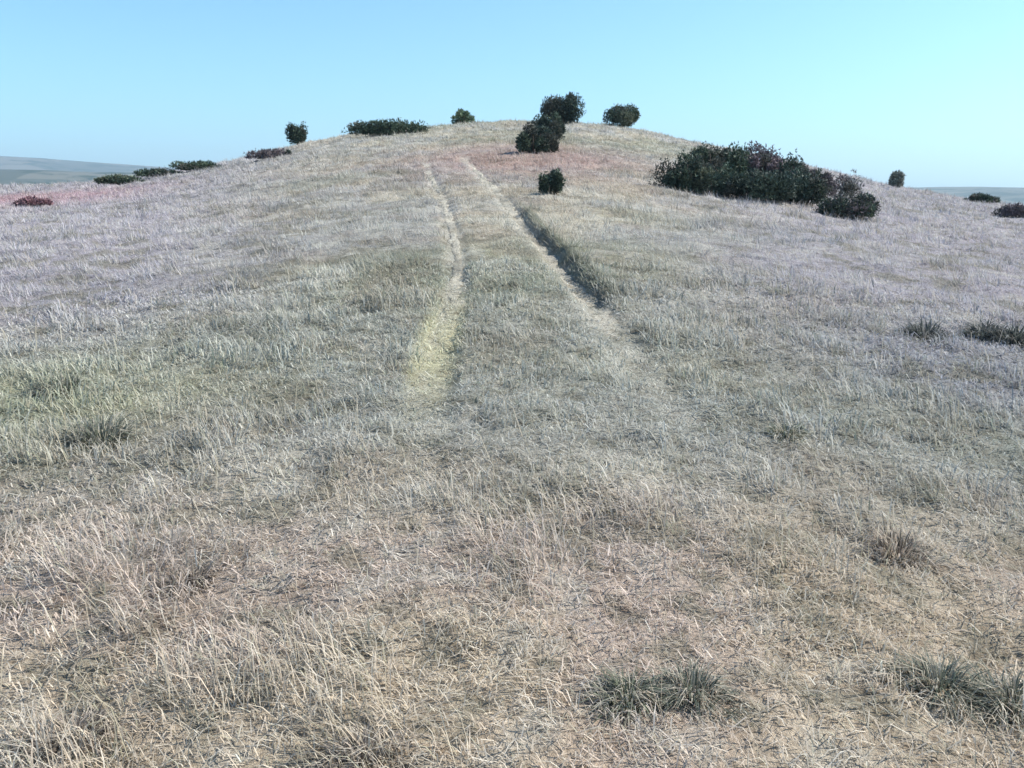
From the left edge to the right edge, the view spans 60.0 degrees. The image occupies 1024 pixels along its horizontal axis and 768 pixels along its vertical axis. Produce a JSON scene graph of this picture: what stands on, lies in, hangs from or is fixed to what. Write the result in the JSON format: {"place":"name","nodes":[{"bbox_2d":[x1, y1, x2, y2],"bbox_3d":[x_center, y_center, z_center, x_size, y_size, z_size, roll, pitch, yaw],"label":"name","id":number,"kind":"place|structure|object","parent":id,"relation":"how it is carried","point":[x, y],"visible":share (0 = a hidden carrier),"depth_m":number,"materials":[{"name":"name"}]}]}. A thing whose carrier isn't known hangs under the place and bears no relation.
{"place":"outdoors","nodes":[
{"label":"outdoors","id":0,"kind":"place"},
{"bbox_2d":[0,169,134,185],"bbox_3d":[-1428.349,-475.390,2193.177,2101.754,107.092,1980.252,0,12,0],"label":"hills","id":1,"kind":"structure","parent":0,"point":[24,177],"depth_m":2022.51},
{"bbox_2d":[0,156,179,171],"bbox_3d":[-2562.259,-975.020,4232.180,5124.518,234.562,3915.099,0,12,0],"label":"hills","id":2,"kind":"structure","parent":0,"point":[17,163],"depth_m":4194.31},
{"bbox_2d":[0,117,1023,767],"bbox_3d":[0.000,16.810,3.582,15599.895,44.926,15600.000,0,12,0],"label":"ground","id":3,"kind":"structure","parent":0,"point":[436,373],"depth_m":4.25,"materials":[{"name":"beige plant"}]},
{"bbox_2d":[11,195,53,206],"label":"heather bush","id":4,"kind":"object","parent":3,"relation":"on","point":[34,200],"visible":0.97,"depth_m":28.12,"materials":[{"name":"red plant"}]},
{"bbox_2d":[20,369,101,398],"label":"grass tussock","id":5,"kind":"object","parent":3,"relation":"on","point":[67,382],"depth_m":6.28,"materials":[{"name":"green plant"}]},
{"bbox_2d":[0,697,134,767],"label":"grass tussock","id":6,"kind":"object","parent":3,"relation":"on","point":[85,723],"depth_m":2.55,"materials":[{"name":"plant"}]},
{"bbox_2d":[50,410,144,456],"bbox_3d":[-2.398,0.251,5.065,0.646,0.230,0.634,0,12,0],"label":"grass tussock","id":7,"kind":"object","parent":3,"relation":"on","point":[99,427],"depth_m":5.08,"materials":[{"name":"plant"}]},
{"bbox_2d":[93,173,144,184],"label":"gorse bush","id":8,"kind":"object","parent":3,"relation":"on","point":[115,178],"visible":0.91,"depth_m":40.88,"materials":[{"name":"green plant"}]},
{"bbox_2d":[132,167,182,176],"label":"gorse bush","id":9,"kind":"object","parent":3,"relation":"on","point":[152,172],"visible":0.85,"depth_m":43.38,"materials":[{"name":"green plant"}]},
{"bbox_2d":[146,556,226,605],"bbox_3d":[-1.256,0.743,3.368,0.370,0.141,0.316,0,12,0],"label":"grass tussock","id":10,"kind":"object","parent":3,"relation":"on","point":[196,575],"depth_m":3.38,"materials":[{"name":"brown plant"}]},
{"bbox_2d":[165,160,221,170],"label":"gorse bush","id":11,"kind":"object","parent":3,"relation":"on","point":[183,166],"visible":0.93,"depth_m":44.08,"materials":[{"name":"green plant"}]},
{"bbox_2d":[243,147,293,159],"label":"gorse bush","id":12,"kind":"object","parent":3,"relation":"on","point":[264,153],"visible":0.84,"depth_m":44.78,"materials":[{"name":"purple plant"}]},
{"bbox_2d":[284,121,307,144],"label":"hawthorn tree","id":13,"kind":"object","parent":3,"relation":"on","point":[296,134],"visible":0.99,"depth_m":54.89,"materials":[{"name":"green plant"}]},
{"bbox_2d":[303,717,426,767],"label":"grass tussock","id":14,"kind":"object","parent":3,"relation":"on","point":[364,739],"depth_m":2.37,"materials":[{"name":"beige plant"}]},
{"bbox_2d":[341,117,429,135],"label":"gorse bush","id":15,"kind":"object","parent":3,"relation":"on","point":[380,127],"visible":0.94,"depth_m":51.60,"materials":[{"name":"green plant"}]},
{"bbox_2d":[450,108,475,123],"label":"gorse bush","id":16,"kind":"object","parent":3,"relation":"on","point":[462,116],"visible":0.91,"depth_m":60.55,"materials":[{"name":"green plant"}]},
{"bbox_2d":[514,121,559,153],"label":"gorse bush","id":17,"kind":"object","parent":3,"relation":"on","point":[528,140],"visible":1,"depth_m":34.06,"materials":[{"name":"green plant"}]},
{"bbox_2d":[531,110,566,139],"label":"gorse bush","id":18,"kind":"object","parent":3,"relation":"on","point":[557,126],"visible":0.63,"depth_m":42.41,"materials":[{"name":"green plant"}]},
{"bbox_2d":[537,168,567,194],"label":"gorse bush","id":19,"kind":"object","parent":3,"relation":"on","point":[553,181],"visible":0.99,"depth_m":19.57,"materials":[{"name":"green plant"}]},
{"bbox_2d":[539,91,585,123],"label":"hawthorn tree","id":20,"kind":"object","parent":3,"relation":"on","point":[567,109],"visible":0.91,"depth_m":55.69,"materials":[{"name":"green plant"}]},
{"bbox_2d":[602,102,640,126],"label":"hawthorn tree","id":21,"kind":"object","parent":3,"relation":"on","point":[627,115],"visible":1,"depth_m":57.78,"materials":[{"name":"green plant"}]},
{"bbox_2d":[574,661,687,734],"bbox_3d":[0.355,0.894,2.629,0.409,0.129,0.300,-5,13,-21],"label":"grass tussock","id":22,"kind":"object","parent":3,"relation":"on","point":[625,687],"depth_m":2.61,"materials":[{"name":"green plant"}]},
{"bbox_2d":[648,148,709,191],"bbox_3d":[4.443,-5.654,23.610,1.639,1.288,1.126,2,12,10],"label":"gorse bush","id":23,"kind":"object","parent":3,"relation":"on","point":[676,178],"visible":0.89,"depth_m":23.45,"materials":[{"name":"green plant"}]},
{"bbox_2d":[631,653,768,728],"bbox_3d":[0.539,0.893,2.640,0.418,0.142,0.347,0,12,0],"label":"grass tussock","id":24,"kind":"object","parent":3,"relation":"on","point":[694,683],"depth_m":2.63,"materials":[{"name":"plant"}]},
{"bbox_2d":[683,141,752,174],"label":"gorse bush","id":25,"kind":"object","parent":3,"relation":"on","point":[716,157],"visible":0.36,"depth_m":26.19,"materials":[{"name":"green plant"}]},
{"bbox_2d":[692,159,748,195],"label":"gorse bush","id":26,"kind":"object","parent":3,"relation":"on","point":[710,179],"visible":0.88,"depth_m":23.25,"materials":[{"name":"green plant"}]},
{"bbox_2d":[723,167,797,200],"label":"gorse bush","id":27,"kind":"object","parent":3,"relation":"on","point":[773,186],"visible":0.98,"depth_m":22.88,"materials":[{"name":"green plant"}]},
{"bbox_2d":[736,141,787,176],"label":"gorse bush","id":28,"kind":"object","parent":3,"relation":"on","point":[764,159],"visible":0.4,"depth_m":26.60,"materials":[{"name":"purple plant"}]},
{"bbox_2d":[759,417,815,442],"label":"grass tussock","id":29,"kind":"object","parent":3,"relation":"on","point":[800,434],"depth_m":5.05,"materials":[{"name":"plant"}]},
{"bbox_2d":[776,166,833,204],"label":"gorse bush","id":30,"kind":"object","parent":3,"relation":"on","point":[806,187],"visible":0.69,"depth_m":23.46,"materials":[{"name":"green plant"}]},
{"bbox_2d":[773,149,837,195],"bbox_3d":[8.494,-6.157,26.073,1.943,1.522,1.370,-3,12,-13],"label":"gorse bush","id":31,"kind":"object","parent":3,"relation":"on","point":[791,163],"visible":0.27,"depth_m":25.81,"materials":[{"name":"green plant"}]},
{"bbox_2d":[812,189,880,217],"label":"gorse bush","id":32,"kind":"object","parent":3,"relation":"on","point":[861,205],"visible":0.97,"depth_m":21.50,"materials":[{"name":"green plant"}]},
{"bbox_2d":[827,169,865,196],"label":"gorse bush","id":33,"kind":"object","parent":3,"relation":"on","point":[848,184],"visible":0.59,"depth_m":27.58,"materials":[{"name":"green plant"}]},
{"bbox_2d":[888,170,906,186],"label":"hawthorn tree","id":34,"kind":"object","parent":3,"relation":"on","point":[897,179],"visible":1,"depth_m":45.00,"materials":[{"name":"green plant"}]},
{"bbox_2d":[847,516,948,574],"bbox_3d":[1.623,0.669,3.800,0.436,0.170,0.497,0,12,0],"label":"grass tussock","id":35,"kind":"object","parent":3,"relation":"on","point":[904,553],"depth_m":3.76,"materials":[{"name":"plant"}]},
{"bbox_2d":[895,312,959,342],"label":"grass tussock","id":36,"kind":"object","parent":3,"relation":"on","point":[920,331],"depth_m":8.02,"materials":[{"name":"plant"}]},
{"bbox_2d":[858,642,999,726],"bbox_3d":[1.332,0.926,2.788,0.442,0.168,0.413,0,12,0],"label":"grass tussock","id":37,"kind":"object","parent":3,"relation":"on","point":[939,675],"depth_m":2.79,"materials":[{"name":"plant"}]},
{"bbox_2d":[963,192,1000,202],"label":"gorse bush","id":38,"kind":"object","parent":3,"relation":"on","point":[981,197],"visible":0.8,"depth_m":40.25,"materials":[{"name":"green plant"}]},
{"bbox_2d":[952,316,1016,342],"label":"grass tussock","id":39,"kind":"object","parent":3,"relation":"on","point":[974,328],"depth_m":8.22,"materials":[{"name":"green plant"}]},
{"bbox_2d":[955,653,1023,737],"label":"grass tussock","id":40,"kind":"object","parent":3,"relation":"on","point":[1015,690],"depth_m":2.77,"materials":[{"name":"plant"}]},
{"bbox_2d":[976,316,1023,348],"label":"grass tussock","id":41,"kind":"object","parent":3,"relation":"on","point":[1017,336],"depth_m":8.03,"materials":[{"name":"plant"}]},
{"bbox_2d":[990,202,1023,216],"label":"gorse bush","id":42,"kind":"object","parent":3,"relation":"on","point":[1017,209],"visible":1,"depth_m":28.02,"materials":[{"name":"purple plant"}]},
{"bbox_2d":[0,0,1023,187],"label":"sky","id":43,"kind":"structure","parent":0,"point":[930,91],"materials":[{"name":"blue"}]},
{"bbox_2d":[427,164,658,388],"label":"path","id":44,"kind":"structure","parent":0,"point":[551,259],"depth_m":10.21,"materials":[{"name":"beige soil"}]},
{"bbox_2d":[913,187,1023,204],"bbox_3d":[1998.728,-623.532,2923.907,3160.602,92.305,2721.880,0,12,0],"label":"hills","id":45,"kind":"structure","parent":0,"point":[1010,194],"depth_m":2831.56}
]}

